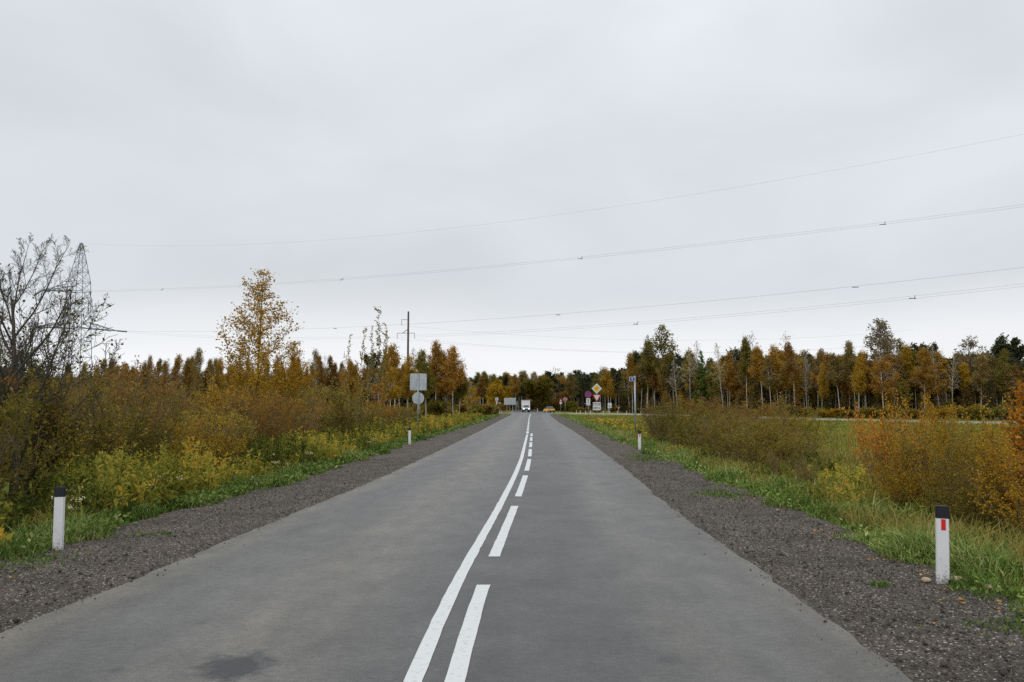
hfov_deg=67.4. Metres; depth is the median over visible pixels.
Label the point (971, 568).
grass
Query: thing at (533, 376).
birch tree
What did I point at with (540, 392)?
willow tree
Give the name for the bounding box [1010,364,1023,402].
birch tree
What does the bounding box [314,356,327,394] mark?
birch tree
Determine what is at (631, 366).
birch tree
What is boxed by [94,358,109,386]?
birch tree
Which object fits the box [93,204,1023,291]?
power cable
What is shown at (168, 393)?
bush
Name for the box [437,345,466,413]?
birch tree
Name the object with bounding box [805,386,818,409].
young tree
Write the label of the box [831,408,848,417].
bush
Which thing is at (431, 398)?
forest
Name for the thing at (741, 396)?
young tree
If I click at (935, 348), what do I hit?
pine tree
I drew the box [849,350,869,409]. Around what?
birch tree
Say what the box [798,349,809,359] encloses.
birch tree
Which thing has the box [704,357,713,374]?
birch tree
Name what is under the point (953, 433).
bush
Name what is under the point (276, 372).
birch tree
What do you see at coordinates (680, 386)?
pine tree
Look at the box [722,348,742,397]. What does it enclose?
birch tree
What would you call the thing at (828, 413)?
bush
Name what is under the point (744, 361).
birch tree
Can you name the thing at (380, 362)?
birch tree
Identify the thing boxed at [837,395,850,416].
young tree
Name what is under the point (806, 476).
bush
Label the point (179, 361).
birch tree
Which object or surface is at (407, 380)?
birch tree
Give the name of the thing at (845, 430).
meadow grass
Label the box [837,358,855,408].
birch tree
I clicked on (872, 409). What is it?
bush
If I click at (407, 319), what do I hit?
utility pole
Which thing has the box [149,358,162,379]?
birch tree
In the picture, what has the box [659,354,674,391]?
birch tree
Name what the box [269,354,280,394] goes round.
birch tree
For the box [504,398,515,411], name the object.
direction board
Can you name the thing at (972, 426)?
bush
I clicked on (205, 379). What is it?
birch tree
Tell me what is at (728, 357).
birch tree
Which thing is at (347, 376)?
sapling
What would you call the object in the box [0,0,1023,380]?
sky
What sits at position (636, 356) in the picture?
pine tree
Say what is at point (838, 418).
side road
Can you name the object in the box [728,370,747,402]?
birch tree
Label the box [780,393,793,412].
young tree
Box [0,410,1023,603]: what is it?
ground
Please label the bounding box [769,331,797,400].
birch tree
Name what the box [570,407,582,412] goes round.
bush
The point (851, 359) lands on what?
birch tree
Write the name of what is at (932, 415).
bush
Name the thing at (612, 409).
bush
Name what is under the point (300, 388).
bush
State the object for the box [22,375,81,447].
bush
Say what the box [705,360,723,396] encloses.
birch tree
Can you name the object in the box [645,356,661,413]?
birch tree
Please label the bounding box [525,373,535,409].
birch tree
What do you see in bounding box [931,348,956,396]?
birch tree
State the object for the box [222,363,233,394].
birch tree
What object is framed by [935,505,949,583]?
marker post
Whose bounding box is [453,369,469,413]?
birch tree
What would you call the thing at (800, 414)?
bush
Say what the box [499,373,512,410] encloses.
pine tree
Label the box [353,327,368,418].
sapling
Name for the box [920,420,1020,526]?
bush
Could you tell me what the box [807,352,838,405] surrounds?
birch tree
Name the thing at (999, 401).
young tree
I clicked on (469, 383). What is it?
birch tree
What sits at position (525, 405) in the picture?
box truck
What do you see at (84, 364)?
birch tree
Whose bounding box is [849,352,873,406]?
birch tree
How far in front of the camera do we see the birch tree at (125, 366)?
118.03 m
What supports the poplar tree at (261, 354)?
on the ground at (6, 488)
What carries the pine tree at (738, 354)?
on the ground at (6, 488)
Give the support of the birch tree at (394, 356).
on the ground at (6, 488)
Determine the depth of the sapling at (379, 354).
61.62 m
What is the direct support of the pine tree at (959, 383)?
on the ground at (6, 488)
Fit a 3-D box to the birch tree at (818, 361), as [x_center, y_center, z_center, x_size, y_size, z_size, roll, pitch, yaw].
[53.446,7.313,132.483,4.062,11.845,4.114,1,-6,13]
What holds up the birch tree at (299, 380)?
on the ground at (6, 488)
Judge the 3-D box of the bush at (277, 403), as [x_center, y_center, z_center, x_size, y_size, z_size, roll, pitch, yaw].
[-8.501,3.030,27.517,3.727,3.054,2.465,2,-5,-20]
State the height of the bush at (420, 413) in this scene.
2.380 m
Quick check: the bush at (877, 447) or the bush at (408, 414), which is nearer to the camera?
the bush at (877, 447)
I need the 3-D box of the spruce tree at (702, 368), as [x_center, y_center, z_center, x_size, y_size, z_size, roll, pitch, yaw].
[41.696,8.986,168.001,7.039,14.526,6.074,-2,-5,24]
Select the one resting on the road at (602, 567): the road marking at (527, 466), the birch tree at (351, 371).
the road marking at (527, 466)
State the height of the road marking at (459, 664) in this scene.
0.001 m
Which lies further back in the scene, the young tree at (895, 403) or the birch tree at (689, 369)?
the birch tree at (689, 369)
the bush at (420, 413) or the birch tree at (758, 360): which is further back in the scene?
the birch tree at (758, 360)
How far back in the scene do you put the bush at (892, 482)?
12.50 m
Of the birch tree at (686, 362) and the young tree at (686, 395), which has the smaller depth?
the young tree at (686, 395)
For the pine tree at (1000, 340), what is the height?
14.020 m
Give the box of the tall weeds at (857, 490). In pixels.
[585,416,1023,572]
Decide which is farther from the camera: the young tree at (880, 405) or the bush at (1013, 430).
the young tree at (880, 405)
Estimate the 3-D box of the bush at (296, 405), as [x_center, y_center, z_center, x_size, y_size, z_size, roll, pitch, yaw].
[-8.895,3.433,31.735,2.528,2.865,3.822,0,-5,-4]
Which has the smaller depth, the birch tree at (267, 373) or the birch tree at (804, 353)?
the birch tree at (267, 373)
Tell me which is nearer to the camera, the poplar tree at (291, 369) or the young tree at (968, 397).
the poplar tree at (291, 369)
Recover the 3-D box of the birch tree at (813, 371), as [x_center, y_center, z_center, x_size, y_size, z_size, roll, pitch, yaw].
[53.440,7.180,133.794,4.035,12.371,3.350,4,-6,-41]
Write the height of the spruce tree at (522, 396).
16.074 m
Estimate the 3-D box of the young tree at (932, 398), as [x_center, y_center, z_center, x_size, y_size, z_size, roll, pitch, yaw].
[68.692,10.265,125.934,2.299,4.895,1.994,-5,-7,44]
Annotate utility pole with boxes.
[397,311,414,403]
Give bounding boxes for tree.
[0,233,89,512]
[0,263,123,493]
[0,329,74,499]
[77,361,88,386]
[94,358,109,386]
[112,361,127,387]
[125,364,132,388]
[131,365,135,385]
[134,360,143,391]
[141,360,147,394]
[147,355,154,389]
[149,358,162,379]
[157,359,172,398]
[163,358,171,390]
[169,353,184,390]
[170,358,184,388]
[179,358,193,396]
[185,355,193,400]
[187,347,205,395]
[193,369,202,400]
[200,367,208,393]
[206,359,218,395]
[213,268,313,402]
[213,358,225,390]
[214,357,227,392]
[217,340,267,406]
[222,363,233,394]
[244,357,252,390]
[260,373,271,397]
[263,359,273,390]
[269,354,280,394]
[270,357,286,390]
[271,341,328,408]
[295,367,302,397]
[302,370,310,392]
[309,350,323,382]
[309,356,324,397]
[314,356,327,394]
[323,353,330,392]
[323,355,335,387]
[326,360,340,393]
[338,357,349,396]
[338,363,345,387]
[342,358,354,400]
[349,364,362,394]
[352,355,383,408]
[359,351,381,405]
[364,373,391,410]
[378,355,389,405]
[379,368,406,407]
[382,342,410,414]
[398,354,420,406]
[412,348,432,411]
[419,361,437,413]
[427,340,447,399]
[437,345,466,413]
[438,351,451,408]
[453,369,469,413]
[460,375,475,398]
[462,381,481,402]
[467,376,479,402]
[472,375,486,399]
[477,371,492,394]
[485,377,512,409]
[488,374,496,391]
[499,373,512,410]
[504,372,514,410]
[510,374,520,410]
[512,370,526,410]
[517,371,529,406]
[518,372,525,410]
[518,379,529,399]
[522,375,556,410]
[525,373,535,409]
[529,371,538,409]
[539,370,562,405]
[550,366,568,409]
[552,372,565,390]
[553,372,567,396]
[563,372,582,400]
[572,370,584,404]
[573,374,593,407]
[573,375,584,407]
[581,374,594,410]
[589,365,605,412]
[592,367,603,410]
[598,366,615,412]
[607,375,619,399]
[610,368,623,410]
[618,366,633,412]
[621,353,641,412]
[622,351,642,400]
[634,340,660,403]
[636,350,644,408]
[638,372,651,405]
[641,334,657,412]
[643,391,655,406]
[644,324,678,405]
[644,390,652,399]
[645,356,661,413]
[655,353,677,392]
[657,382,678,398]
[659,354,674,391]
[660,392,670,404]
[661,353,677,398]
[662,350,680,398]
[666,348,692,386]
[666,360,683,399]
[672,358,693,398]
[676,371,691,414]
[677,389,686,407]
[679,353,697,390]
[681,347,695,413]
[683,384,695,410]
[684,365,699,403]
[689,341,706,375]
[690,349,711,404]
[690,368,708,395]
[703,362,722,396]
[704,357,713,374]
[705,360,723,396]
[708,343,727,407]
[710,386,724,404]
[717,362,724,405]
[719,351,736,405]
[720,347,738,369]
[721,362,740,404]
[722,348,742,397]
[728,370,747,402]
[733,347,741,361]
[734,331,765,401]
[734,375,757,405]
[734,389,747,408]
[736,336,753,407]
[746,346,771,408]
[747,381,761,409]
[752,357,770,415]
[759,356,785,403]
[759,393,768,404]
[762,344,784,401]
[763,355,776,396]
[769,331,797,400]
[771,387,785,404]
[778,341,803,406]
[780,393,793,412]
[781,369,801,397]
[783,389,792,407]
[791,389,803,411]
[794,357,812,406]
[797,360,816,404]
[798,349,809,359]
[800,354,811,405]
[805,355,817,407]
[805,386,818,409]
[806,354,825,366]
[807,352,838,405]
[809,368,818,394]
[810,348,826,386]
[813,350,826,398]
[815,362,830,398]
[818,382,835,416]
[824,352,846,408]
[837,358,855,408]
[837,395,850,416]
[841,341,855,410]
[843,340,856,362]
[848,388,863,406]
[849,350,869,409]
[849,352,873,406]
[850,398,862,410]
[861,375,872,399]
[863,318,898,391]
[865,337,887,401]
[866,360,877,405]
[867,393,878,407]
[868,344,902,407]
[872,393,881,417]
[873,378,893,417]
[874,335,913,406]
[883,355,910,400]
[888,378,914,417]
[888,388,901,408]
[892,362,914,397]
[895,338,907,395]
[899,343,919,388]
[904,345,923,407]
[908,350,923,406]
[909,346,945,408]
[910,341,938,405]
[910,363,925,409]
[913,388,932,408]
[926,356,936,405]
[927,392,937,404]
[928,343,946,416]
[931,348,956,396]
[931,357,963,400]
[938,384,956,407]
[938,388,950,402]
[945,352,960,400]
[949,388,964,404]
[951,352,963,363]
[953,335,990,392]
[954,357,971,401]
[954,398,961,408]
[956,360,972,398]
[956,383,978,417]
[968,367,982,404]
[969,349,995,400]
[969,353,998,404]
[979,375,997,418]
[980,392,1005,407]
[983,354,1001,418]
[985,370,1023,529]
[986,332,1022,364]
[987,346,996,417]
[987,348,1016,418]
[995,337,1023,365]
[996,362,1018,399]
[997,357,1021,374]
[1000,373,1023,409]
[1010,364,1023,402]
[1019,362,1023,382]
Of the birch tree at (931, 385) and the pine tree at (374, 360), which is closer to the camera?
the pine tree at (374, 360)
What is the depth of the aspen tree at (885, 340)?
124.68 m
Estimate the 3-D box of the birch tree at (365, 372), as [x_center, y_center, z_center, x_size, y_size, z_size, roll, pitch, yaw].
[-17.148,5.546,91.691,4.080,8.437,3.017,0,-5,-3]
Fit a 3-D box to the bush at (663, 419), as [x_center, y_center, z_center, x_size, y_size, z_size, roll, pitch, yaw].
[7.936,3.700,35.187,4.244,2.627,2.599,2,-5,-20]
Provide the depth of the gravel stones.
7.94 m
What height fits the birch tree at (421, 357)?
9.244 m
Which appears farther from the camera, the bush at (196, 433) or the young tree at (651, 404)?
the young tree at (651, 404)
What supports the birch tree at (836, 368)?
on the ground at (6, 488)
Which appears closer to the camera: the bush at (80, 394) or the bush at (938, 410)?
the bush at (80, 394)
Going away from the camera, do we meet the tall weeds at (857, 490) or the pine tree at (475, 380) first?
the tall weeds at (857, 490)
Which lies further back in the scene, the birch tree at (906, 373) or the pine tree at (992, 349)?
the pine tree at (992, 349)
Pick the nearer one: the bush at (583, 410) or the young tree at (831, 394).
the young tree at (831, 394)
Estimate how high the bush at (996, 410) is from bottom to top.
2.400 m
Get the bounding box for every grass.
[0,414,500,560]
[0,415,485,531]
[0,452,1023,637]
[560,413,1023,621]
[571,415,1023,590]
[572,415,1021,454]
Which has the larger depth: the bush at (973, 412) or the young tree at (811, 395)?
the young tree at (811, 395)
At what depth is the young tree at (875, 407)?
117.02 m
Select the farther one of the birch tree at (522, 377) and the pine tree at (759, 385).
the birch tree at (522, 377)
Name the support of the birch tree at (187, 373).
on the ground at (6, 488)
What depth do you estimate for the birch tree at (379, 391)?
65.65 m
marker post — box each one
[52,486,65,549]
[408,428,410,443]
[638,431,640,449]
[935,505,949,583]
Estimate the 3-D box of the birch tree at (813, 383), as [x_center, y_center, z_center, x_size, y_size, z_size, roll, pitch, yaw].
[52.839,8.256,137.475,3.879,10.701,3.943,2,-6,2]
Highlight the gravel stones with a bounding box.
[0,458,1023,681]
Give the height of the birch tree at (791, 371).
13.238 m
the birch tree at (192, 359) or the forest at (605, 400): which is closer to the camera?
the birch tree at (192, 359)
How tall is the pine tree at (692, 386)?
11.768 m
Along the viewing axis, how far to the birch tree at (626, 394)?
212.85 m
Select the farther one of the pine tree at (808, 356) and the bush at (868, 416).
the pine tree at (808, 356)
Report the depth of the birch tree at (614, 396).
269.46 m
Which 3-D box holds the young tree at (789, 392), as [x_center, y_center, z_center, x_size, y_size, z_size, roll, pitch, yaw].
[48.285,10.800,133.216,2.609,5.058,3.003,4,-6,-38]
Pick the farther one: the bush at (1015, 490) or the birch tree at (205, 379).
the birch tree at (205, 379)
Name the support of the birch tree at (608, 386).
on the ground at (6, 488)
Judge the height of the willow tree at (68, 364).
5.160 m
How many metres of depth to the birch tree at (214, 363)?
120.33 m
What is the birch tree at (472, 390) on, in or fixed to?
on the ground at (6, 488)
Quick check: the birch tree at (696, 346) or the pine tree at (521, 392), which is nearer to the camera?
the birch tree at (696, 346)
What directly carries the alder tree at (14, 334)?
on the ground at (6, 488)
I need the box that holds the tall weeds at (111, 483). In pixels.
[0,410,486,554]
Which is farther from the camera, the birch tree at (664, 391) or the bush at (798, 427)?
the birch tree at (664, 391)
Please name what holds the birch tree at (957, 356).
on the ground at (6, 488)
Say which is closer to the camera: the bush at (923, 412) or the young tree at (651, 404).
the bush at (923, 412)
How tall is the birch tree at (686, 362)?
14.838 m
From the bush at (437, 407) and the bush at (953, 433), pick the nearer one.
the bush at (953, 433)
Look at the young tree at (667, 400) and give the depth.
186.15 m
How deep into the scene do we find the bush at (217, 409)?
27.71 m
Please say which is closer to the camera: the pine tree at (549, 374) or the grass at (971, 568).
the grass at (971, 568)
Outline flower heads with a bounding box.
[51,429,411,509]
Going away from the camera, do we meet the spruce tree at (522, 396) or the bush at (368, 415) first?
the bush at (368, 415)
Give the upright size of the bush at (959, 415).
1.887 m
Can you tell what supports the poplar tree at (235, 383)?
on the ground at (6, 488)
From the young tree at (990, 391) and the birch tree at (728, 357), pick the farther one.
the birch tree at (728, 357)
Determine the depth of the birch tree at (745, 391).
155.39 m
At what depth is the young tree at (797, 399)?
130.76 m
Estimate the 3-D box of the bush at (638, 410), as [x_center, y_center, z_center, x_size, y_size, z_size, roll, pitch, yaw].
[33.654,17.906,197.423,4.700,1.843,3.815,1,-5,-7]
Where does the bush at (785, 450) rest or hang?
on the ground at (6, 488)
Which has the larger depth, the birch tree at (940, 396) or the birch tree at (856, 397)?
the birch tree at (856, 397)
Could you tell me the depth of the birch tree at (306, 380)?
113.80 m
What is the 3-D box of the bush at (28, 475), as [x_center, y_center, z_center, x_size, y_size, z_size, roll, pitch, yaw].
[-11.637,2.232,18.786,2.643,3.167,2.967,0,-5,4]
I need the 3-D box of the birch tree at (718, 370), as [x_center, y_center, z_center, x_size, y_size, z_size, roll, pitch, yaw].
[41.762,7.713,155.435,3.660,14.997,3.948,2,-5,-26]
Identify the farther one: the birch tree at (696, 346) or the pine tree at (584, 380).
the pine tree at (584, 380)
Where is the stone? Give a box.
[920,577,931,582]
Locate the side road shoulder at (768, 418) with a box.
[564,413,1018,424]
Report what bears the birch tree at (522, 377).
on the ground at (6, 488)
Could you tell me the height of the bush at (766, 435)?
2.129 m
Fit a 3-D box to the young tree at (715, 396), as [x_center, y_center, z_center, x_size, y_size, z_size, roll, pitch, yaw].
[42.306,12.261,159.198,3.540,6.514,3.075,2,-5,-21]
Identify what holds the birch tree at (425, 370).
on the ground at (6, 488)
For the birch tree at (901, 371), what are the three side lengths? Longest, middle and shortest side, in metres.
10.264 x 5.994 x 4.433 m
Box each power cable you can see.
[67,267,1023,331]
[89,134,1021,245]
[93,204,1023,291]
[129,284,1022,338]
[402,339,856,352]
[411,326,909,339]
[419,339,909,352]
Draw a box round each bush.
[0,368,70,506]
[0,370,78,479]
[0,371,108,495]
[4,373,158,483]
[18,358,97,464]
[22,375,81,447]
[52,361,140,406]
[62,388,155,460]
[68,355,172,448]
[68,373,101,418]
[83,382,192,469]
[89,379,162,417]
[106,375,203,459]
[138,415,213,470]
[149,380,233,437]
[151,381,226,421]
[155,404,221,461]
[181,394,261,460]
[182,409,251,473]
[187,369,284,434]
[200,382,273,410]
[221,384,329,451]
[245,389,287,436]
[263,389,329,437]
[275,379,330,428]
[292,376,377,438]
[324,390,384,431]
[357,400,382,422]
[367,400,400,427]
[381,402,414,425]
[400,398,452,417]
[405,408,423,422]
[434,400,458,412]
[456,404,471,413]
[460,402,484,412]
[460,404,476,413]
[469,402,488,412]
[479,403,500,414]
[481,403,496,413]
[495,403,505,413]
[520,399,536,409]
[543,397,563,410]
[552,401,571,411]
[561,400,579,411]
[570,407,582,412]
[578,408,590,412]
[607,405,621,411]
[636,408,647,413]
[638,392,681,439]
[639,395,709,441]
[640,393,722,441]
[663,406,716,447]
[674,399,770,451]
[684,390,790,425]
[684,399,745,441]
[692,402,817,463]
[701,390,791,448]
[716,414,826,468]
[721,394,842,457]
[738,404,827,449]
[762,446,788,475]
[785,403,801,416]
[792,456,820,488]
[793,410,807,416]
[801,407,829,417]
[817,408,834,417]
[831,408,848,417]
[839,408,867,418]
[842,390,949,500]
[854,407,881,417]
[862,405,903,417]
[865,427,965,509]
[869,393,972,486]
[883,402,1013,507]
[888,407,919,418]
[913,442,1020,532]
[915,396,1019,510]
[917,409,930,417]
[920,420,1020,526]
[925,405,957,418]
[931,404,963,418]
[952,423,1023,538]
[956,408,967,419]
[959,406,992,419]
[967,404,999,419]
[990,405,1017,419]
[1006,417,1023,473]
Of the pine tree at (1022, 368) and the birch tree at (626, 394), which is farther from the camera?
the birch tree at (626, 394)
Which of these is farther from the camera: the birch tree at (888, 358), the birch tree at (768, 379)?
the birch tree at (768, 379)
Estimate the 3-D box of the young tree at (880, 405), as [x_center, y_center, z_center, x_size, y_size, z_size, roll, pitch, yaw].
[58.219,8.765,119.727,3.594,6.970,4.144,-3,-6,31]
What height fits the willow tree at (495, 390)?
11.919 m
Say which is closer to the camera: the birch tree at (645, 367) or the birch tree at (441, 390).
the birch tree at (441, 390)
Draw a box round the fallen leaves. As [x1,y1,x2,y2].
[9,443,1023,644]
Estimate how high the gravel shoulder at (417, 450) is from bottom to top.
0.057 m
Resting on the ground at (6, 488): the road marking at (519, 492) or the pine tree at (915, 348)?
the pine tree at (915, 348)
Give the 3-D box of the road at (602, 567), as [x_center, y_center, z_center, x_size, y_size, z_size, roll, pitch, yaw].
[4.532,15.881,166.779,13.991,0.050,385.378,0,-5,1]
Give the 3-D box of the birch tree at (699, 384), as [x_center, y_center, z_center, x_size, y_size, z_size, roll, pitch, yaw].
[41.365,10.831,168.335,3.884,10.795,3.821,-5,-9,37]
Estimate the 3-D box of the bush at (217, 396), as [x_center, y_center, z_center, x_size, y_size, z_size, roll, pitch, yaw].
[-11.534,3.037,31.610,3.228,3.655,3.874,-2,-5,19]
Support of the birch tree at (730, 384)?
on the ground at (6, 488)
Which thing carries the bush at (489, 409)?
on the ground at (6, 488)
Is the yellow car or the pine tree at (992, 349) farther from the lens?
the yellow car
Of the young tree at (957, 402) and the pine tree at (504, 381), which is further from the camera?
the pine tree at (504, 381)
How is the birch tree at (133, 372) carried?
on the ground at (6, 488)
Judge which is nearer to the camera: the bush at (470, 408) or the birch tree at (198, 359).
the birch tree at (198, 359)
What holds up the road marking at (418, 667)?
on the road at (602, 567)
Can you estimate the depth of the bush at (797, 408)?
128.00 m
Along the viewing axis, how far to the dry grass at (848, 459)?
12.61 m
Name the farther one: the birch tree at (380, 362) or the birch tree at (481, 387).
the birch tree at (481, 387)
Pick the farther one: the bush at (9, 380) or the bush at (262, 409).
the bush at (262, 409)
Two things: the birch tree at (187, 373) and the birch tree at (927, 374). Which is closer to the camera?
the birch tree at (927, 374)
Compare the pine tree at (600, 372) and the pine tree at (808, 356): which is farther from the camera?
the pine tree at (600, 372)
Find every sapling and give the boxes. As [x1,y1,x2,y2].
[340,335,355,397]
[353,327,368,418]
[364,326,375,411]
[371,306,385,405]
[378,331,390,416]
[381,323,394,404]
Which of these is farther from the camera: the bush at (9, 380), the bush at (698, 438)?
the bush at (698, 438)
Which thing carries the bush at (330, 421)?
on the ground at (6, 488)
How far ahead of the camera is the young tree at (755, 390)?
143.77 m
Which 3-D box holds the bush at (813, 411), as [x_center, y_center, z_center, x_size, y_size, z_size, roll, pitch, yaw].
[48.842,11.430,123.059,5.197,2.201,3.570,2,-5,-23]
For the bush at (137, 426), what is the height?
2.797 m
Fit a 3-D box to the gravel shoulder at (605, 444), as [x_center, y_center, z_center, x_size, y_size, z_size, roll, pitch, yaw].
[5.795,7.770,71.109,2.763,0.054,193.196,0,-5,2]
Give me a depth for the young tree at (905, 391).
114.26 m
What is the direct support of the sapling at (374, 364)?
on the ground at (6, 488)
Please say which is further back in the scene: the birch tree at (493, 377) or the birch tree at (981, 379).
the birch tree at (493, 377)
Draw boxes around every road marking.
[403,434,527,681]
[444,585,489,681]
[489,506,517,555]
[515,475,527,495]
[524,459,530,470]
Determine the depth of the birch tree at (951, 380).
112.03 m
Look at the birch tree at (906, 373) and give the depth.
120.35 m
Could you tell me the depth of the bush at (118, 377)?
27.99 m
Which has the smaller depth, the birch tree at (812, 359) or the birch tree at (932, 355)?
the birch tree at (932, 355)
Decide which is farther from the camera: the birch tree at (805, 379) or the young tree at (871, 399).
the birch tree at (805, 379)
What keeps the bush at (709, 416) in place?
on the ground at (6, 488)
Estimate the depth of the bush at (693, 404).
35.43 m
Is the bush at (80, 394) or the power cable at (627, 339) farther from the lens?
the power cable at (627, 339)
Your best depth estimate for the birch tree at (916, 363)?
120.96 m
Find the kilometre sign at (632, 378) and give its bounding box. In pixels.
[629,376,635,430]
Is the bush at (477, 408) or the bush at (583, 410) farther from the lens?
the bush at (583, 410)
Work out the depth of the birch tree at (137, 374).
130.35 m
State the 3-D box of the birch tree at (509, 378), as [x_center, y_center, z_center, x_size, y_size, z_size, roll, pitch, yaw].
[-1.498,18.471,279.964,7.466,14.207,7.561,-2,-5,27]
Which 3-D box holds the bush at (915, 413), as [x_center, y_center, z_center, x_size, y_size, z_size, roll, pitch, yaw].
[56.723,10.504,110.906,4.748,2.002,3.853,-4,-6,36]
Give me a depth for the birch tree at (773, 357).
137.58 m
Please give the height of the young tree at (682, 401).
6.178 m
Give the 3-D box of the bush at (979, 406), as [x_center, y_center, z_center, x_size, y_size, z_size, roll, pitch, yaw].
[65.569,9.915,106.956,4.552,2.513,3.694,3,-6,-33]
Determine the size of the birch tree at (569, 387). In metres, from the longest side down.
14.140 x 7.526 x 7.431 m
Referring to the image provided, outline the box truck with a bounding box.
[521,400,530,411]
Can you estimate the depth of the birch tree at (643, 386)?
202.34 m
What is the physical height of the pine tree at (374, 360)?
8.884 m
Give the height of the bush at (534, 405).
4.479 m
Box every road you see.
[0,410,912,681]
[604,413,1015,422]
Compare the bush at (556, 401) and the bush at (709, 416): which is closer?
the bush at (709, 416)
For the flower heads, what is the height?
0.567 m
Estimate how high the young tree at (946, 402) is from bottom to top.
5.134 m
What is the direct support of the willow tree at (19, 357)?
on the ground at (6, 488)
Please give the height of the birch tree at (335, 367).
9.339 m
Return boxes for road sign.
[410,374,426,427]
[585,391,591,416]
[592,383,601,412]
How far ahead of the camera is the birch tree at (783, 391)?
142.33 m
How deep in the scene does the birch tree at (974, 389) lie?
117.23 m
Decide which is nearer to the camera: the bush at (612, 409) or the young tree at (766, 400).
the young tree at (766, 400)
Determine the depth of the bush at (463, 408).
131.60 m
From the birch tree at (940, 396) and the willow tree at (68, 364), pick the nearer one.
the willow tree at (68, 364)
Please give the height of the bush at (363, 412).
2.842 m
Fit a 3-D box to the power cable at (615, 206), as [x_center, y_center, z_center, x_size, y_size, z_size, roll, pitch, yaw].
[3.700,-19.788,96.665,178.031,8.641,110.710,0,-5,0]
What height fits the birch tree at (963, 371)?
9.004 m
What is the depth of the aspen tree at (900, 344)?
126.16 m
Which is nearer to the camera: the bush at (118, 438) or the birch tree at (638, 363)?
the bush at (118, 438)
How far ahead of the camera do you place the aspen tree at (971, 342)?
120.44 m
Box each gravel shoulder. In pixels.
[0,414,510,632]
[550,414,1023,681]
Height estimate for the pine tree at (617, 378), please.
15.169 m
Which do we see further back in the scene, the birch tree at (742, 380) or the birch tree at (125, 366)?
the birch tree at (742, 380)
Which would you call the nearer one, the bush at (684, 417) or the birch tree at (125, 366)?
the bush at (684, 417)
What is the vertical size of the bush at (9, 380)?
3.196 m
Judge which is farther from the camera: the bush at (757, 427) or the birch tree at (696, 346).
the birch tree at (696, 346)
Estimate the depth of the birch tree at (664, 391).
190.86 m
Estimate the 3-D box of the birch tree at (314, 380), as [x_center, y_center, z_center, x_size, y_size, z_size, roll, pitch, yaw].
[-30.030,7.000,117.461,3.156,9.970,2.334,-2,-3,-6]
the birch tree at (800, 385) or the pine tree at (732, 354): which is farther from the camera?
the pine tree at (732, 354)
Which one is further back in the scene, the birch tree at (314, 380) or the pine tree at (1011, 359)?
the birch tree at (314, 380)
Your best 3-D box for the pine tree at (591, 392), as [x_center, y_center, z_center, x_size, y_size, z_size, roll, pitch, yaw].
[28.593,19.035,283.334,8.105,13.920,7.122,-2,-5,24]
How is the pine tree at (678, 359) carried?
on the ground at (6, 488)
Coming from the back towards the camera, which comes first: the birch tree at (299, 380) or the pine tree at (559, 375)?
the pine tree at (559, 375)
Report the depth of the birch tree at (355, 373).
117.70 m
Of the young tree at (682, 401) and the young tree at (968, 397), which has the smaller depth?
the young tree at (968, 397)
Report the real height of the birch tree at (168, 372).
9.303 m
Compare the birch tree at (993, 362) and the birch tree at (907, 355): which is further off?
the birch tree at (907, 355)
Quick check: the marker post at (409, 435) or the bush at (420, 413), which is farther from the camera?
the bush at (420, 413)
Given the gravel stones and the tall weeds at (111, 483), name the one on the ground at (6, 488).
the tall weeds at (111, 483)
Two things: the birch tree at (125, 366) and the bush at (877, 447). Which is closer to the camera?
the bush at (877, 447)
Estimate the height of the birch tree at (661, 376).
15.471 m
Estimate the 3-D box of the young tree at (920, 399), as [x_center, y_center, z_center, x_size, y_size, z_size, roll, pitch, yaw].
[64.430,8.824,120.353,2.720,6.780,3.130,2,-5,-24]
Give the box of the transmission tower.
[34,243,126,395]
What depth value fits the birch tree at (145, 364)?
134.24 m
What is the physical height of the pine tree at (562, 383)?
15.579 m
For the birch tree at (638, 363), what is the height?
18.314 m
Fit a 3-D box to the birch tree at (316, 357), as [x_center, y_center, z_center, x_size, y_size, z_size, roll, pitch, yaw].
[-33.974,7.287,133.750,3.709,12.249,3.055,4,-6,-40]
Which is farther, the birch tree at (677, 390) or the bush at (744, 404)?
the birch tree at (677, 390)
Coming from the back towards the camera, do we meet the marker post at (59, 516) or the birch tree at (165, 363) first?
the birch tree at (165, 363)
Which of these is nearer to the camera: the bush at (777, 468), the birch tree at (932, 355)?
the bush at (777, 468)
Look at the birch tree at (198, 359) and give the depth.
126.26 m
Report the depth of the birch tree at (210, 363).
114.86 m
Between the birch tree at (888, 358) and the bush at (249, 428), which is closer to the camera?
the bush at (249, 428)
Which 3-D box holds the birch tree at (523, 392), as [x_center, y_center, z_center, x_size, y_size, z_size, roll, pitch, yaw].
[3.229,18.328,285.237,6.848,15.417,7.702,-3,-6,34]
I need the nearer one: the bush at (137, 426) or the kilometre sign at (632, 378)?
the bush at (137, 426)
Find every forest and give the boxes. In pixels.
[54,366,458,414]
[455,392,620,410]
[618,366,1010,412]
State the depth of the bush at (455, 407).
123.57 m
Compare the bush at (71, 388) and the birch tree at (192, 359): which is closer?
the bush at (71, 388)
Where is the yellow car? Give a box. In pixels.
[543,406,554,412]
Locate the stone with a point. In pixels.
(925, 579)
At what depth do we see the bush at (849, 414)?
114.84 m
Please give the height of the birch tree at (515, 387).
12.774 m
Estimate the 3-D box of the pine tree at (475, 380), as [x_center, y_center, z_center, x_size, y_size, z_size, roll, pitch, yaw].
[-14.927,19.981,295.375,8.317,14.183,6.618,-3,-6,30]
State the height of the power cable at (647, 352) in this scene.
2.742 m
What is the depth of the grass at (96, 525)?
13.13 m
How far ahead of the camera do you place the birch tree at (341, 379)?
129.02 m

